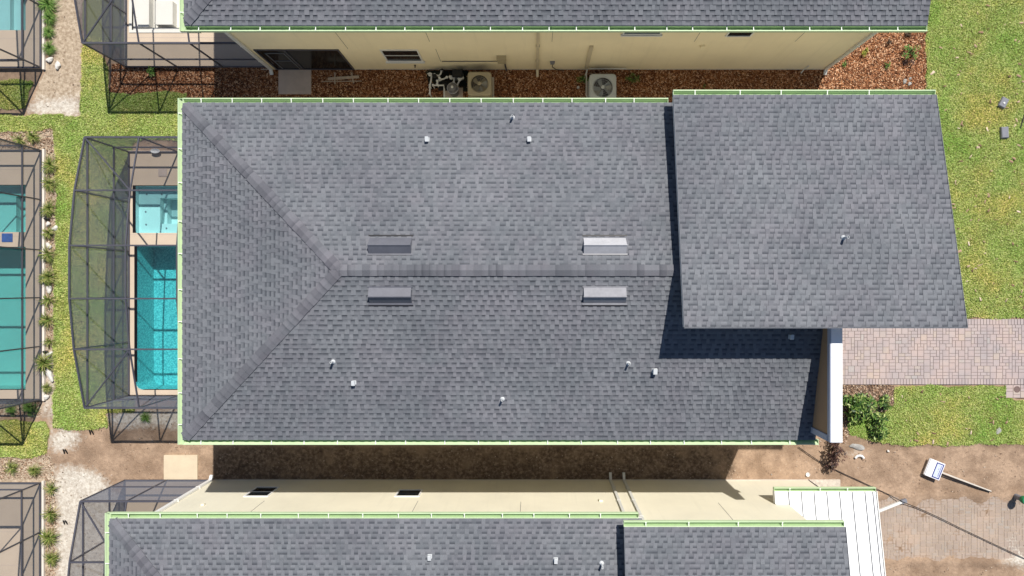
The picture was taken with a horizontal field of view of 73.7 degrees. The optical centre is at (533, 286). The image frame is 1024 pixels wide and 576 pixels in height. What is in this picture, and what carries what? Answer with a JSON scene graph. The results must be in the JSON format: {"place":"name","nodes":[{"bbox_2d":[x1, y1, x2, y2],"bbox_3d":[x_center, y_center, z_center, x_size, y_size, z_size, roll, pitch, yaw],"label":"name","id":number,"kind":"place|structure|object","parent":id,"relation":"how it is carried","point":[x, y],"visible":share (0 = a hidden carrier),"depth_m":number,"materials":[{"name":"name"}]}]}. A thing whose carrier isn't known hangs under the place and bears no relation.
{"place":"outdoors","nodes":[
{"label":"outdoors","id":0,"kind":"place"},
{"bbox_2d":[0,0,1023,575],"bbox_3d":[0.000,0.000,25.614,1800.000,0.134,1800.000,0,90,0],"label":"ground","id":1,"kind":"structure","parent":0,"point":[110,454],"depth_m":25.63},
{"bbox_2d":[2,458,18,476],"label":"grass clump","id":2,"kind":"object","parent":1,"relation":"on","point":[12,466],"visible":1,"depth_m":25.47,"materials":[{"name":"green plant"}]},
{"bbox_2d":[3,405,18,415],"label":"grass clump","id":3,"kind":"object","parent":1,"relation":"on","point":[10,409],"visible":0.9,"depth_m":25.47,"materials":[{"name":"green plant"}]},
{"bbox_2d":[10,133,27,147],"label":"grass clump","id":4,"kind":"object","parent":1,"relation":"on","point":[19,140],"visible":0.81,"depth_m":25.46,"materials":[{"name":"green plant"}]},
{"bbox_2d":[0,484,38,575],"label":"pool deck","id":5,"kind":"structure","parent":1,"relation":"on","point":[10,529],"depth_m":25.52,"materials":[{"name":"concrete"}]},
{"bbox_2d":[0,480,45,575],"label":"pool enclosure","id":6,"kind":"object","parent":5,"relation":"on","point":[42,521],"visible":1,"depth_m":25.46,"materials":[{"name":"brown metal"}]},
{"bbox_2d":[0,151,38,398],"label":"pool deck","id":7,"kind":"structure","parent":1,"relation":"on","point":[10,168],"depth_m":25.52,"materials":[{"name":"concrete"}]},
{"bbox_2d":[2,233,12,241],"bbox_3d":[-19.660,-1.840,25.509,0.400,0.018,0.320,0,90,0],"label":"tile spillway","id":8,"kind":"object","parent":7,"relation":"on","point":[7,237],"visible":1,"depth_m":25.50,"materials":[{"name":"blue tile"}]},
{"bbox_2d":[0,247,25,389],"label":"swimming pool","id":9,"kind":"structure","parent":7,"relation":"in","point":[10,314],"depth_m":26.70,"materials":[{"name":"teal liquid"}]},
{"bbox_2d":[0,185,25,231],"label":"hot tub","id":10,"kind":"object","parent":7,"relation":"in","point":[10,213],"visible":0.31,"depth_m":25.94,"materials":[{"name":"teal liquid"}]},
{"bbox_2d":[0,138,46,408],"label":"pool enclosure","id":11,"kind":"object","parent":7,"relation":"on","point":[42,264],"visible":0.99,"depth_m":25.46,"materials":[{"name":"brown metal"}]},
{"bbox_2d":[0,0,41,68],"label":"pool deck","id":12,"kind":"structure","parent":1,"relation":"on","point":[10,41],"depth_m":25.52,"materials":[{"name":"concrete"}]},
{"bbox_2d":[0,0,25,29],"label":"hot tub","id":13,"kind":"object","parent":12,"relation":"in","point":[10,14],"visible":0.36,"depth_m":25.99,"materials":[{"name":"teal liquid"}]},
{"bbox_2d":[0,0,45,69],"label":"pool enclosure","id":14,"kind":"object","parent":12,"relation":"on","point":[42,57],"visible":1,"depth_m":25.46,"materials":[{"name":"brown metal"}]},
{"bbox_2d":[24,129,42,143],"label":"grass clump","id":15,"kind":"object","parent":1,"relation":"on","point":[30,136],"visible":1,"depth_m":25.44,"materials":[{"name":"green plant"}]},
{"bbox_2d":[26,462,44,476],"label":"grass clump","id":16,"kind":"object","parent":1,"relation":"on","point":[32,471],"visible":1,"depth_m":25.42,"materials":[{"name":"green plant"}]},
{"bbox_2d":[32,351,55,374],"bbox_3d":[-18.219,2.834,25.435,1.001,0.379,0.964,-21,90,0],"label":"grass clump","id":17,"kind":"object","parent":1,"relation":"on","point":[41,362],"visible":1,"depth_m":25.38,"materials":[{"name":"green plant"}]},
{"bbox_2d":[35,267,57,286],"bbox_3d":[-18.113,-0.377,25.447,0.898,0.352,0.874,-5,90,0],"label":"grass clump","id":18,"kind":"object","parent":1,"relation":"on","point":[46,277],"visible":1,"depth_m":25.39,"materials":[{"name":"green plant"}]},
{"bbox_2d":[36,292,56,310],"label":"grass clump","id":19,"kind":"object","parent":1,"relation":"on","point":[45,301],"visible":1,"depth_m":25.47,"materials":[{"name":"green plant"}]},
{"bbox_2d":[41,382,52,392],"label":"grass clump","id":20,"kind":"object","parent":1,"relation":"on","point":[46,387],"visible":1,"depth_m":25.47,"materials":[{"name":"green plant"}]},
{"bbox_2d":[37,242,57,264],"bbox_3d":[-18.121,-1.220,25.454,0.779,0.334,0.877,20,90,0],"label":"grass clump","id":21,"kind":"object","parent":1,"relation":"on","point":[47,256],"visible":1,"depth_m":25.40,"materials":[{"name":"green plant"}]},
{"bbox_2d":[41,335,55,348],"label":"grass clump","id":22,"kind":"object","parent":1,"relation":"on","point":[48,342],"visible":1,"depth_m":25.48,"materials":[{"name":"green plant"}]},
{"bbox_2d":[35,0,61,17],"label":"grass clump","id":23,"kind":"object","parent":1,"relation":"on","point":[48,5],"visible":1,"depth_m":25.42,"materials":[{"name":"green plant"}]},
{"bbox_2d":[37,311,59,330],"bbox_3d":[-18.130,1.250,25.474,0.831,0.288,0.798,34,90,0],"label":"grass clump","id":24,"kind":"object","parent":1,"relation":"on","point":[46,320],"visible":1,"depth_m":25.43,"materials":[{"name":"green plant"}]},
{"bbox_2d":[39,197,58,218],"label":"grass clump","id":25,"kind":"object","parent":1,"relation":"on","point":[47,208],"visible":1,"depth_m":25.43,"materials":[{"name":"green plant"}]},
{"bbox_2d":[42,25,55,38],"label":"grass clump","id":26,"kind":"object","parent":1,"relation":"on","point":[47,32],"visible":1,"depth_m":25.46,"materials":[{"name":"green plant"}]},
{"bbox_2d":[46,286,51,292],"bbox_3d":[-18.148,0.095,25.573,0.204,0.150,0.311,12,90,0],"label":"rock","id":27,"kind":"object","parent":1,"relation":"on","point":[49,289],"visible":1,"depth_m":25.53,"materials":[{"name":"white stone"}]},
{"bbox_2d":[45,368,53,381],"bbox_3d":[-18.139,3.293,25.580,0.237,0.129,0.629,-20,90,0],"label":"rock","id":28,"kind":"object","parent":1,"relation":"on","point":[49,374],"visible":1,"depth_m":25.54,"materials":[{"name":"white stone"}]},
{"bbox_2d":[41,175,57,193],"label":"grass clump","id":29,"kind":"object","parent":1,"relation":"on","point":[50,183],"visible":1,"depth_m":25.47,"materials":[{"name":"green plant"}]},
{"bbox_2d":[46,57,53,62],"bbox_3d":[-18.112,-8.524,25.575,0.210,0.155,0.273,41,90,0],"label":"rock","id":30,"kind":"object","parent":1,"relation":"on","point":[49,59],"visible":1,"depth_m":25.52,"materials":[{"name":"white stone"}]},
{"bbox_2d":[41,153,58,175],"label":"grass clump","id":31,"kind":"object","parent":1,"relation":"on","point":[48,164],"visible":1,"depth_m":25.44,"materials":[{"name":"green plant"}]},
{"bbox_2d":[41,40,59,54],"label":"grass clump","id":32,"kind":"object","parent":1,"relation":"on","point":[49,48],"visible":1,"depth_m":25.45,"materials":[{"name":"green plant"}]},
{"bbox_2d":[41,9,59,25],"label":"grass clump","id":33,"kind":"object","parent":1,"relation":"on","point":[49,18],"visible":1,"depth_m":25.46,"materials":[{"name":"green plant"}]},
{"bbox_2d":[43,479,57,496],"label":"grass clump","id":34,"kind":"object","parent":1,"relation":"on","point":[51,488],"visible":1,"depth_m":25.46,"materials":[{"name":"green plant"}]},
{"bbox_2d":[40,503,61,522],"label":"grass clump","id":35,"kind":"object","parent":1,"relation":"on","point":[50,514],"visible":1,"depth_m":25.39,"materials":[{"name":"green plant"}]},
{"bbox_2d":[42,548,61,567],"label":"grass clump","id":36,"kind":"object","parent":1,"relation":"on","point":[50,559],"visible":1,"depth_m":25.44,"materials":[{"name":"green plant"}]},
{"bbox_2d":[55,60,60,69],"bbox_3d":[-17.815,-8.297,25.577,0.201,0.135,0.327,26,90,0],"label":"rock","id":37,"kind":"object","parent":1,"relation":"on","point":[57,65],"visible":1,"depth_m":25.53,"materials":[{"name":"white stone"}]},
{"bbox_2d":[140,411,151,422],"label":"grass clump","id":38,"kind":"object","parent":1,"relation":"on","point":[145,416],"visible":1,"depth_m":25.49,"materials":[{"name":"green plant"}]},
{"bbox_2d":[126,502,169,511],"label":"pool deck","id":39,"kind":"structure","parent":1,"relation":"on","point":[143,506],"depth_m":25.52,"materials":[{"name":"concrete"}]},
{"bbox_2d":[67,479,207,575],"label":"pool enclosure","id":40,"kind":"object","parent":39,"relation":"on","point":[87,555],"visible":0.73,"depth_m":23.74,"materials":[{"name":"brown metal"}]},
{"bbox_2d":[130,153,177,394],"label":"pool deck","id":41,"kind":"structure","parent":1,"relation":"on","point":[147,165],"depth_m":25.52,"materials":[{"name":"concrete"}]},
{"bbox_2d":[68,136,177,408],"bbox_3d":[-12.537,-0.485,23.854,5.175,3.332,9.170,0,90,0],"label":"pool enclosure","id":42,"kind":"object","parent":41,"relation":"on","point":[99,245],"visible":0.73,"depth_m":23.65,"materials":[{"name":"brown metal"}]},
{"bbox_2d":[133,185,177,232],"bbox_3d":[-13.790,-2.910,26.087,2.500,1.125,1.900,0,90,0],"label":"hot tub","id":43,"kind":"object","parent":41,"relation":"in","point":[156,212],"visible":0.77,"depth_m":25.94,"materials":[{"name":"teal liquid"}]},
{"bbox_2d":[158,168,166,176],"bbox_3d":[-13.851,-4.275,25.506,0.319,0.025,0.299,0,90,0],"label":"deck lid","id":44,"kind":"object","parent":41,"relation":"on","point":[162,172],"visible":1,"depth_m":25.50,"materials":[{"name":"concrete"}]},
{"bbox_2d":[134,246,177,389],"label":"swimming pool","id":45,"kind":"structure","parent":1,"relation":"in","point":[156,319],"depth_m":26.85,"materials":[{"name":"liquid"}]},
{"bbox_2d":[125,0,233,67],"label":"pool deck","id":46,"kind":"structure","parent":1,"relation":"on","point":[181,37],"depth_m":25.52,"materials":[{"name":"concrete"}]},
{"bbox_2d":[129,0,186,32],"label":"hot tub","id":47,"kind":"object","parent":46,"relation":"in","point":[156,14],"visible":0.65,"depth_m":25.55,"materials":[{"name":"white paint"}]},
{"bbox_2d":[74,0,265,67],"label":"pool enclosure","id":48,"kind":"object","parent":46,"relation":"on","point":[102,25],"visible":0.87,"depth_m":24.09,"materials":[{"name":"brown metal"}]},
{"bbox_2d":[164,455,197,478],"bbox_3d":[-13.210,6.770,25.617,1.260,0.125,0.940,0,90,0],"label":"concrete pad","id":49,"kind":"object","parent":1,"relation":"on","point":[180,466],"visible":1,"depth_m":25.55,"materials":[{"name":"beige concrete"}]},
{"bbox_2d":[278,70,311,94],"bbox_3d":[-8.930,-7.683,25.610,1.220,0.140,0.925,0,90,0],"label":"concrete pad","id":50,"kind":"object","parent":1,"relation":"on","point":[291,82],"visible":1,"depth_m":25.54,"materials":[{"name":"grey concrete"}]},
{"bbox_2d":[0,3,893,575],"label":"wood chips","id":51,"kind":"object","parent":1,"relation":"on","point":[52,249],"visible":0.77,"depth_m":25.60,"materials":[{"name":"brown wood"}]},
{"bbox_2d":[19,400,39,417],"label":"grass clump","id":52,"kind":"object","parent":51,"relation":"on","point":[28,407],"visible":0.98,"depth_m":25.41,"materials":[{"name":"green plant"}]},
{"bbox_2d":[41,226,55,240],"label":"grass clump","id":53,"kind":"object","parent":51,"relation":"on","point":[48,233],"visible":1,"depth_m":25.45,"materials":[{"name":"green plant"}]},
{"bbox_2d":[37,526,61,548],"bbox_3d":[-18.092,9.335,25.470,0.898,0.298,0.931,-40,90,0],"label":"grass clump","id":54,"kind":"object","parent":51,"relation":"on","point":[48,537],"visible":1,"depth_m":25.43,"materials":[{"name":"green plant"}]},
{"bbox_2d":[445,88,462,97],"bbox_3d":[-2.990,-7.230,25.615,0.700,0.130,0.460,0,90,0],"label":"equipment pad","id":55,"kind":"object","parent":1,"relation":"on","point":[448,95],"visible":0.21,"depth_m":25.55,"materials":[{"name":"concrete"}]},
{"bbox_2d":[435,76,451,90],"bbox_3d":[-3.311,-7.571,25.390,0.677,0.320,0.518,0,90,0],"label":"pool pump","id":56,"kind":"object","parent":55,"relation":"on","point":[445,83],"visible":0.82,"depth_m":25.33,"materials":[{"name":"black plastic"}]},
{"bbox_2d":[447,82,458,96],"bbox_3d":[-2.950,-7.270,25.155,0.428,0.790,0.428,0,90,0],"label":"pool filter","id":57,"kind":"object","parent":55,"relation":"on","point":[452,89],"visible":1,"depth_m":24.94,"materials":[{"name":"grey plastic"}]},
{"bbox_2d":[105,472,885,575],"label":"house","id":58,"kind":"structure","parent":1,"relation":"on","point":[211,526],"depth_m":20.02,"materials":[{"name":"beige paint"}]},
{"bbox_2d":[243,486,279,496],"bbox_3d":[-9.575,7.237,24.090,0.850,1.120,0.065,0,90,0],"label":"window","id":59,"kind":"structure","parent":58,"relation":"in","point":[259,491],"depth_m":24.10,"materials":[{"name":"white glass"}]},
{"bbox_2d":[394,489,422,496],"bbox_3d":[-4.360,7.237,23.920,0.860,0.780,0.065,0,90,0],"label":"window","id":60,"kind":"structure","parent":58,"relation":"in","point":[401,492],"depth_m":23.89,"materials":[{"name":"white glass"}]},
{"bbox_2d":[0,0,1023,458],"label":"grass","id":61,"kind":"structure","parent":1,"relation":"on","point":[948,134],"depth_m":25.57,"materials":[{"name":"green plant"}]},
{"bbox_2d":[108,32,926,102],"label":"bark mulch","id":62,"kind":"object","parent":1,"relation":"on","point":[712,78],"visible":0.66,"depth_m":25.60,"materials":[{"name":"brown wood"}]},
{"bbox_2d":[146,66,154,76],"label":"plant","id":63,"kind":"object","parent":62,"relation":"on","point":[150,70],"visible":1,"depth_m":25.43,"materials":[{"name":"green plant"}]},
{"bbox_2d":[322,81,361,81],"bbox_3d":[-7.176,-7.705,25.585,1.479,0.035,0.025,-1,90,0],"label":"scrap board","id":64,"kind":"object","parent":62,"relation":"on","point":[341,81],"visible":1,"depth_m":25.57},
{"bbox_2d":[328,75,358,79],"bbox_3d":[-7.106,-7.825,25.550,1.160,0.035,0.100,-4,90,0],"label":"scrap board","id":65,"kind":"object","parent":62,"relation":"on","point":[343,77],"visible":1,"depth_m":25.53,"materials":[{"name":"wood"}]},
{"bbox_2d":[427,69,463,97],"bbox_3d":[-3.348,-7.472,25.335,1.306,0.490,1.076,20,90,0],"label":"pool plumbing","id":66,"kind":"object","parent":62,"relation":"on","point":[434,75],"visible":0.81,"depth_m":25.16,"materials":[{"name":"white plastic"}]},
{"bbox_2d":[426,70,467,91],"bbox_3d":[-3.240,-7.720,25.609,1.600,0.042,0.800,0,90,0],"label":"ground fabric","id":67,"kind":"object","parent":62,"relation":"on","point":[463,83],"visible":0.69,"depth_m":25.59,"materials":[{"name":"black fabric"}]},
{"bbox_2d":[452,69,462,80],"bbox_3d":[-2.785,-7.845,25.280,0.390,0.540,0.310,0,90,0],"label":"pool heater","id":68,"kind":"object","parent":62,"relation":"on","point":[456,73],"visible":0.86,"depth_m":25.01,"materials":[{"name":"grey plastic"}]},
{"bbox_2d":[468,72,493,97],"bbox_3d":[-1.950,-7.360,25.168,0.963,0.984,0.963,0,90,0],"label":"air conditioner","id":69,"kind":"object","parent":62,"relation":"on","point":[480,84],"visible":0.91,"depth_m":24.72,"materials":[{"name":"beige paint"}]},
{"bbox_2d":[577,75,588,82],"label":"weeds","id":70,"kind":"object","parent":62,"relation":"on","point":[581,79],"visible":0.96,"depth_m":25.45,"materials":[{"name":"green plant"}]},
{"bbox_2d":[586,74,615,97],"bbox_3d":[2.520,-7.240,25.188,1.098,0.944,1.098,0,90,0],"label":"air conditioner","id":71,"kind":"object","parent":62,"relation":"on","point":[601,85],"visible":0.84,"depth_m":24.74,"materials":[{"name":"grey paint"}]},
{"bbox_2d":[583,68,626,97],"bbox_3d":[2.459,-7.876,25.426,1.840,0.355,0.939,-39,90,0],"label":"refrigerant line","id":72,"kind":"object","parent":62,"relation":"on","point":[597,68],"visible":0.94,"depth_m":25.28,"materials":[{"name":"white paint"}]},
{"bbox_2d":[625,72,639,82],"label":"weeds","id":73,"kind":"object","parent":62,"relation":"on","point":[629,78],"visible":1,"depth_m":25.50,"materials":[{"name":"green plant"}]},
{"bbox_2d":[902,59,914,66],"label":"plant","id":74,"kind":"object","parent":62,"relation":"on","point":[906,61],"visible":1,"depth_m":25.53,"materials":[{"name":"red plant"}]},
{"bbox_2d":[902,44,920,59],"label":"plant","id":75,"kind":"object","parent":62,"relation":"on","point":[910,50],"visible":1,"depth_m":25.44,"materials":[{"name":"green plant"}]},
{"bbox_2d":[45,1,1023,575],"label":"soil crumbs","id":76,"kind":"object","parent":1,"relation":"on","point":[533,465],"visible":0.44,"depth_m":25.61,"materials":[{"name":"brown soil"}]},
{"bbox_2d":[179,0,930,76],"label":"house","id":77,"kind":"structure","parent":1,"relation":"on","point":[538,35],"depth_m":20.24,"materials":[{"name":"beige paint"}]},
{"bbox_2d":[253,49,354,69],"bbox_3d":[-8.150,-8.138,24.495,2.920,2.130,0.036,0,90,0],"label":"sliding door","id":78,"kind":"structure","parent":77,"relation":"in","point":[280,59],"depth_m":24.46,"materials":[{"name":"black glass"}]},
{"bbox_2d":[380,49,424,63],"bbox_3d":[-4.625,-8.135,24.075,1.410,1.250,0.110,0,90,0],"label":"window","id":79,"kind":"structure","parent":77,"relation":"in","point":[392,56],"depth_m":24.14,"materials":[{"name":"white glass"}]},
{"bbox_2d":[621,33,661,36],"bbox_3d":[3.490,-8.135,21.355,1.340,1.410,0.110,0,90,0],"label":"window","id":80,"kind":"structure","parent":77,"relation":"in","point":[623,34],"depth_m":21.99,"materials":[{"name":"white glass"}]},
{"bbox_2d":[725,33,753,36],"bbox_3d":[6.650,-8.157,21.575,0.840,1.250,0.065,0,90,0],"label":"window","id":81,"kind":"structure","parent":77,"relation":"in","point":[728,34],"depth_m":22.04,"materials":[{"name":"white glass"}]},
{"bbox_2d":[178,90,967,444],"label":"house","id":82,"kind":"structure","parent":1,"relation":"on","point":[704,266],"depth_m":19.38,"materials":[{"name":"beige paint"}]},
{"bbox_2d":[809,479,839,486],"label":"porch slab","id":83,"kind":"structure","parent":1,"relation":"on","point":[827,482],"depth_m":25.57,"materials":[{"name":"concrete"}]},
{"bbox_2d":[824,461,836,471],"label":"shrub","id":84,"kind":"object","parent":1,"relation":"on","point":[829,466],"visible":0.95,"depth_m":25.45,"materials":[{"name":"brown plant"}]},
{"bbox_2d":[827,442,846,466],"bbox_3d":[11.202,6.135,25.145,0.686,1.042,1.101,0,90,0],"label":"shrub","id":85,"kind":"object","parent":1,"relation":"on","point":[833,455],"visible":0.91,"depth_m":25.06,"materials":[{"name":"brown plant"}]},
{"bbox_2d":[849,444,864,449],"bbox_3d":[12.135,5.992,25.587,0.587,0.082,0.213,9,90,0],"label":"rock","id":86,"kind":"object","parent":1,"relation":"on","point":[858,446],"visible":1,"depth_m":25.56,"materials":[{"name":"grey stone"}]},
{"bbox_2d":[842,393,879,424],"bbox_3d":[12.131,4.454,25.208,1.246,0.948,1.184,-15,90,0],"label":"shrub","id":87,"kind":"object","parent":1,"relation":"on","point":[859,404],"visible":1,"depth_m":25.12,"materials":[{"name":"green plant"}]},
{"bbox_2d":[867,411,892,440],"bbox_3d":[12.888,5.177,25.324,0.881,0.688,1.152,0,90,0],"label":"shrub","id":88,"kind":"object","parent":1,"relation":"on","point":[879,428],"visible":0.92,"depth_m":25.34,"materials":[{"name":"green plant"}]},
{"bbox_2d":[877,393,892,410],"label":"shrub","id":89,"kind":"object","parent":1,"relation":"on","point":[884,400],"visible":0.98,"depth_m":25.36,"materials":[{"name":"green plant"}]},
{"bbox_2d":[799,447,1022,557],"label":"cable","id":90,"kind":"object","parent":1,"relation":"on","point":[914,506],"visible":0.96,"depth_m":25.54,"materials":[{"name":"black plastic"}]},
{"bbox_2d":[873,4,1023,445],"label":"dry leaves","id":91,"kind":"object","parent":1,"relation":"on","point":[960,250],"visible":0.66,"depth_m":25.55,"materials":[{"name":"brown plant"}]},
{"bbox_2d":[923,458,990,491],"bbox_3d":[15.893,7.175,25.483,2.657,0.165,0.660,22,90,0],"label":"fallen sign","id":92,"kind":"object","parent":1,"relation":"on","point":[933,469],"visible":1,"depth_m":25.41,"materials":[{"name":"white plastic"}]},
{"bbox_2d":[997,97,1008,108],"bbox_3d":[17.577,-6.888,25.548,0.278,0.204,0.398,28,90,0],"label":"utility box","id":93,"kind":"object","parent":1,"relation":"on","point":[1003,102],"visible":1,"depth_m":25.47,"materials":[{"name":"grey plastic"}]},
{"bbox_2d":[999,127,1008,138],"bbox_3d":[17.617,-5.773,25.561,0.298,0.178,0.438,-3,90,0],"label":"utility box","id":94,"kind":"object","parent":1,"relation":"on","point":[1003,132],"visible":1,"depth_m":25.47,"materials":[{"name":"grey plastic"}]},
{"bbox_2d":[1005,385,1023,397],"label":"walkway","id":95,"kind":"structure","parent":1,"relation":"on","point":[1010,392],"depth_m":25.57,"materials":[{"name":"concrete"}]},
{"bbox_2d":[1014,386,1019,392],"bbox_3d":[18.119,3.836,25.569,0.240,0.014,0.240,0,90,0],"label":"manhole plate","id":96,"kind":"object","parent":95,"relation":"on","point":[1017,389],"visible":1,"depth_m":25.57,"materials":[{"name":"brown metal"}]},
{"bbox_2d":[1013,494,1023,503],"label":"utility pedestal","id":97,"kind":"object","parent":1,"relation":"on","point":[1020,498],"visible":1,"depth_m":25.29,"materials":[{"name":"green plastic"}]},
{"bbox_2d":[842,319,1023,384],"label":"driveway","id":98,"kind":"structure","parent":0,"point":[983,352],"depth_m":25.57,"materials":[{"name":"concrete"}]},
{"bbox_2d":[878,496,1023,560],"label":"driveway","id":99,"kind":"structure","parent":0,"point":[1000,523],"depth_m":25.61,"materials":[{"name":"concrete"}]},
{"bbox_2d":[879,498,907,512],"bbox_3d":[13.356,8.196,25.545,1.279,0.120,0.150,-20,90,0],"label":"leader pipe","id":100,"kind":"object","parent":99,"relation":"on","point":[892,505],"visible":0.82,"depth_m":25.49,"materials":[{"name":"white metal"}]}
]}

